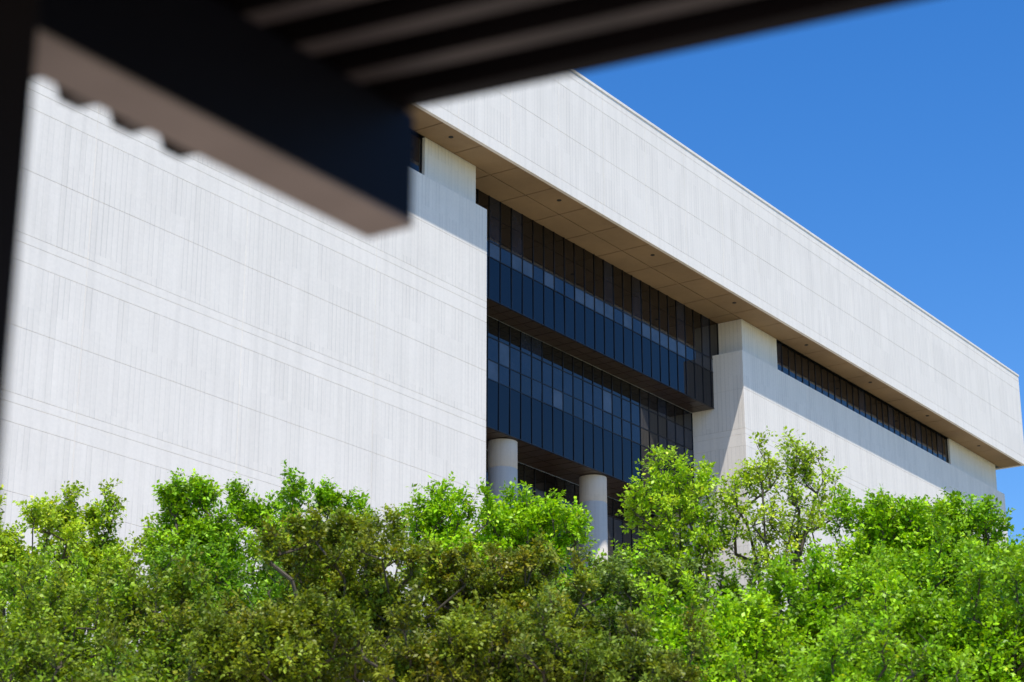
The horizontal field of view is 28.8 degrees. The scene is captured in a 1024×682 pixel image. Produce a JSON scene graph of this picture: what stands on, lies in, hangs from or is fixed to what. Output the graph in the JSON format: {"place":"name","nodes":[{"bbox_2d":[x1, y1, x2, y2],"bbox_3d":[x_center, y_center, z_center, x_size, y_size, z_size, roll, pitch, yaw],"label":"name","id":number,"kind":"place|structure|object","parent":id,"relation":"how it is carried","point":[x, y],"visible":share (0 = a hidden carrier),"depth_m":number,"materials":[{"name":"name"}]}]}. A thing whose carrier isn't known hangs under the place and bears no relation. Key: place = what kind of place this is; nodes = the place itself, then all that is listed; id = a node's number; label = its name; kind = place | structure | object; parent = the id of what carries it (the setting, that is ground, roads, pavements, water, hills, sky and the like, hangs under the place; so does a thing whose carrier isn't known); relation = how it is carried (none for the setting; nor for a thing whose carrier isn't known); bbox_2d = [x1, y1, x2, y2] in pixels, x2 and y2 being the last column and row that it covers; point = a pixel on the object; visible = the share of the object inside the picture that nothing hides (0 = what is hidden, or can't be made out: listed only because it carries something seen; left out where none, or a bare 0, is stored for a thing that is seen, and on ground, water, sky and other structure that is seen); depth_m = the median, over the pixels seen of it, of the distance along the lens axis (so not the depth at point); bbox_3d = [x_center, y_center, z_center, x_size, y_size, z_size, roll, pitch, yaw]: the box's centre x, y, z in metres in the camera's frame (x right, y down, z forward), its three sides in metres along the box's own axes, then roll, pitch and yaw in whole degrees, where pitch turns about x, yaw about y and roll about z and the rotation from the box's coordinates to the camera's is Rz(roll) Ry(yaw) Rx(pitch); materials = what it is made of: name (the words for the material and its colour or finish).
{"place":"outdoors","nodes":[
{"label":"outdoors","id":0,"kind":"place"},
{"bbox_2d":[0,484,95,616],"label":"green tree","id":1,"kind":"object","parent":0,"point":[10,542],"visible":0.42,"depth_m":42.55,"materials":[{"name":"green plant"}]},
{"bbox_2d":[580,0,1023,546],"label":"sky","id":2,"kind":"structure","parent":0,"point":[893,136],"materials":[{"name":"blue"}]},
{"label":"ground","id":3,"kind":"structure","parent":0,"visible":0},
{"bbox_2d":[0,542,144,681],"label":"green tree","id":4,"kind":"object","parent":3,"relation":"on","point":[68,613],"visible":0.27,"depth_m":30.89,"materials":[{"name":"green plant"}]},
{"bbox_2d":[0,535,154,678],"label":"green tree","id":5,"kind":"object","parent":3,"relation":"on","point":[113,564],"visible":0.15,"depth_m":37.06,"materials":[{"name":"green plant"}]},
{"bbox_2d":[22,478,159,645],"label":"green tree","id":6,"kind":"object","parent":3,"relation":"on","point":[94,513],"visible":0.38,"depth_m":43.71,"materials":[{"name":"green plant"}]},
{"bbox_2d":[0,612,220,681],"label":"green tree","id":7,"kind":"object","parent":3,"relation":"on","point":[34,666],"visible":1,"depth_m":24.89,"materials":[{"name":"green plant"}]},
{"bbox_2d":[75,551,246,681],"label":"green tree","id":8,"kind":"object","parent":3,"relation":"on","point":[158,642],"visible":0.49,"depth_m":30.02,"materials":[{"name":"green plant"}]},
{"bbox_2d":[134,467,259,602],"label":"green tree","id":9,"kind":"object","parent":3,"relation":"on","point":[176,502],"visible":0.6,"depth_m":42.70,"materials":[{"name":"green plant"}]},
{"bbox_2d":[139,527,292,626],"bbox_3d":[-5.587,8.491,36.253,3.281,10.457,2.207,0,-19,0],"label":"green tree","id":10,"kind":"object","parent":3,"relation":"on","point":[165,560],"visible":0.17,"depth_m":37.30,"materials":[{"name":"green plant"}]},
{"bbox_2d":[167,583,376,681],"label":"olive tree","id":11,"kind":"object","parent":3,"relation":"on","point":[274,645],"visible":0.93,"depth_m":25.53,"materials":[{"name":"green plant"}]},
{"bbox_2d":[236,459,379,614],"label":"green tree","id":12,"kind":"object","parent":3,"relation":"on","point":[324,497],"visible":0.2,"depth_m":42.73,"materials":[{"name":"green plant"}]},
{"bbox_2d":[251,502,491,681],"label":"olive tree","id":13,"kind":"object","parent":3,"relation":"on","point":[372,587],"visible":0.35,"depth_m":31.07,"materials":[{"name":"green plant"}]},
{"bbox_2d":[388,471,517,615],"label":"green tree","id":14,"kind":"object","parent":3,"relation":"on","point":[429,520],"visible":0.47,"depth_m":42.71,"materials":[{"name":"green plant"}]},
{"bbox_2d":[400,527,604,665],"bbox_3d":[-0.188,7.417,31.135,3.409,9.225,2.843,0,-19,0],"label":"olive tree","id":15,"kind":"object","parent":3,"relation":"on","point":[517,585],"visible":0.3,"depth_m":32.05,"materials":[{"name":"green plant"}]},
{"bbox_2d":[488,438,517,514],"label":"column","id":16,"kind":"structure","parent":3,"relation":"on","point":[502,459],"depth_m":101.18,"materials":[{"name":"concrete"}]},
{"bbox_2d":[5,77,1015,591],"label":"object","id":17,"kind":"object","parent":3,"relation":"on","point":[363,317],"visible":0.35,"depth_m":81.72,"materials":[{"name":"white concrete"}]},
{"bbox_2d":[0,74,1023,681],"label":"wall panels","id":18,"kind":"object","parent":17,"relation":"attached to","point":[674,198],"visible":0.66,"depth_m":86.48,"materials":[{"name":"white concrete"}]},
{"bbox_2d":[413,133,948,613],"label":"window glazing","id":19,"kind":"structure","parent":17,"relation":"attached to","point":[557,413],"depth_m":108.21,"materials":[{"name":"blue glass"}]},
{"bbox_2d":[406,108,1020,467],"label":"overhang soffit","id":20,"kind":"structure","parent":17,"relation":"attached to","point":[515,187],"depth_m":109.58,"materials":[{"name":"concrete"}]},
{"bbox_2d":[490,477,596,603],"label":"green tree","id":21,"kind":"object","parent":3,"relation":"on","point":[528,516],"visible":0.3,"depth_m":43.69,"materials":[{"name":"green plant"}]},
{"bbox_2d":[500,540,646,632],"bbox_3d":[1.073,8.538,36.073,3.334,10.248,2.516,-6,-20,18],"label":"olive tree","id":22,"kind":"object","parent":3,"relation":"on","point":[595,565],"visible":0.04,"depth_m":37.47,"materials":[{"name":"green plant"}]},
{"bbox_2d":[579,474,607,570],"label":"column","id":23,"kind":"structure","parent":3,"relation":"on","point":[593,492],"depth_m":107.80,"materials":[{"name":"concrete"}]},
{"bbox_2d":[560,539,646,632],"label":"green tree","id":24,"kind":"object","parent":3,"relation":"on","point":[605,599],"visible":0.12,"depth_m":43.36,"materials":[{"name":"green plant"}]},
{"bbox_2d":[561,550,715,651],"bbox_3d":[2.002,7.840,32.225,2.706,9.116,2.325,12,-22,-32],"label":"olive tree","id":25,"kind":"object","parent":3,"relation":"on","point":[663,570],"visible":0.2,"depth_m":33.24,"materials":[{"name":"green plant"}]},
{"bbox_2d":[615,445,740,600],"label":"slender tree","id":26,"kind":"object","parent":3,"relation":"on","point":[684,503],"visible":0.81,"depth_m":44.84,"materials":[{"name":"green plant"}]},
{"bbox_2d":[622,560,809,681],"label":"green tree","id":27,"kind":"object","parent":3,"relation":"on","point":[733,618],"visible":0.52,"depth_m":29.84,"materials":[{"name":"green plant"}]},
{"bbox_2d":[687,550,784,635],"bbox_3d":[4.052,8.617,35.968,2.716,10.015,2.437,0,-19,0],"label":"green tree","id":28,"kind":"object","parent":3,"relation":"on","point":[733,582],"visible":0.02,"depth_m":37.41,"materials":[{"name":"green plant"}]},
{"bbox_2d":[708,426,858,618],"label":"slender tree","id":29,"kind":"object","parent":3,"relation":"on","point":[757,478],"visible":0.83,"depth_m":44.98,"materials":[{"name":"green plant"}]},
{"bbox_2d":[735,528,924,681],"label":"green tree","id":30,"kind":"object","parent":3,"relation":"on","point":[826,589],"visible":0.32,"depth_m":31.20,"materials":[{"name":"green plant"}]},
{"bbox_2d":[817,483,957,610],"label":"green tree","id":31,"kind":"object","parent":3,"relation":"on","point":[904,523],"visible":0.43,"depth_m":40.47,"materials":[{"name":"green plant"}]},
{"bbox_2d":[801,519,1023,624],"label":"green tree","id":32,"kind":"object","parent":3,"relation":"on","point":[913,567],"visible":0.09,"depth_m":35.97,"materials":[{"name":"green plant"}]},
{"bbox_2d":[846,540,1023,681],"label":"green tree","id":33,"kind":"object","parent":3,"relation":"on","point":[994,636],"visible":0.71,"depth_m":29.78,"materials":[{"name":"green plant"}]},
{"bbox_2d":[924,487,1021,594],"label":"green tree","id":34,"kind":"object","parent":3,"relation":"on","point":[982,518],"visible":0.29,"depth_m":41.60,"materials":[{"name":"green plant"}]},
{"bbox_2d":[954,527,1023,619],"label":"green tree","id":35,"kind":"object","parent":3,"relation":"on","point":[1015,546],"visible":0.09,"depth_m":40.54,"materials":[{"name":"green plant"}]},
{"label":"shelter pavement","id":36,"kind":"structure","parent":0,"visible":0},
{"bbox_2d":[321,584,531,681],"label":"olive tree","id":37,"kind":"object","parent":36,"relation":"on","point":[457,656],"visible":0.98,"depth_m":25.69,"materials":[{"name":"green plant"}]},
{"bbox_2d":[0,0,923,466],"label":"shelter canopy","id":38,"kind":"object","parent":36,"relation":"on","point":[306,104],"visible":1,"depth_m":3.23,"materials":[{"name":"brown metal"}]},
{"bbox_2d":[468,580,719,681],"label":"olive tree","id":39,"kind":"object","parent":36,"relation":"on","point":[552,657],"visible":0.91,"depth_m":25.52,"materials":[{"name":"green plant"}]},
{"bbox_2d":[709,597,989,681],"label":"green tree","id":40,"kind":"object","parent":36,"relation":"on","point":[852,666],"visible":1,"depth_m":24.91,"materials":[{"name":"green plant"}]}
]}

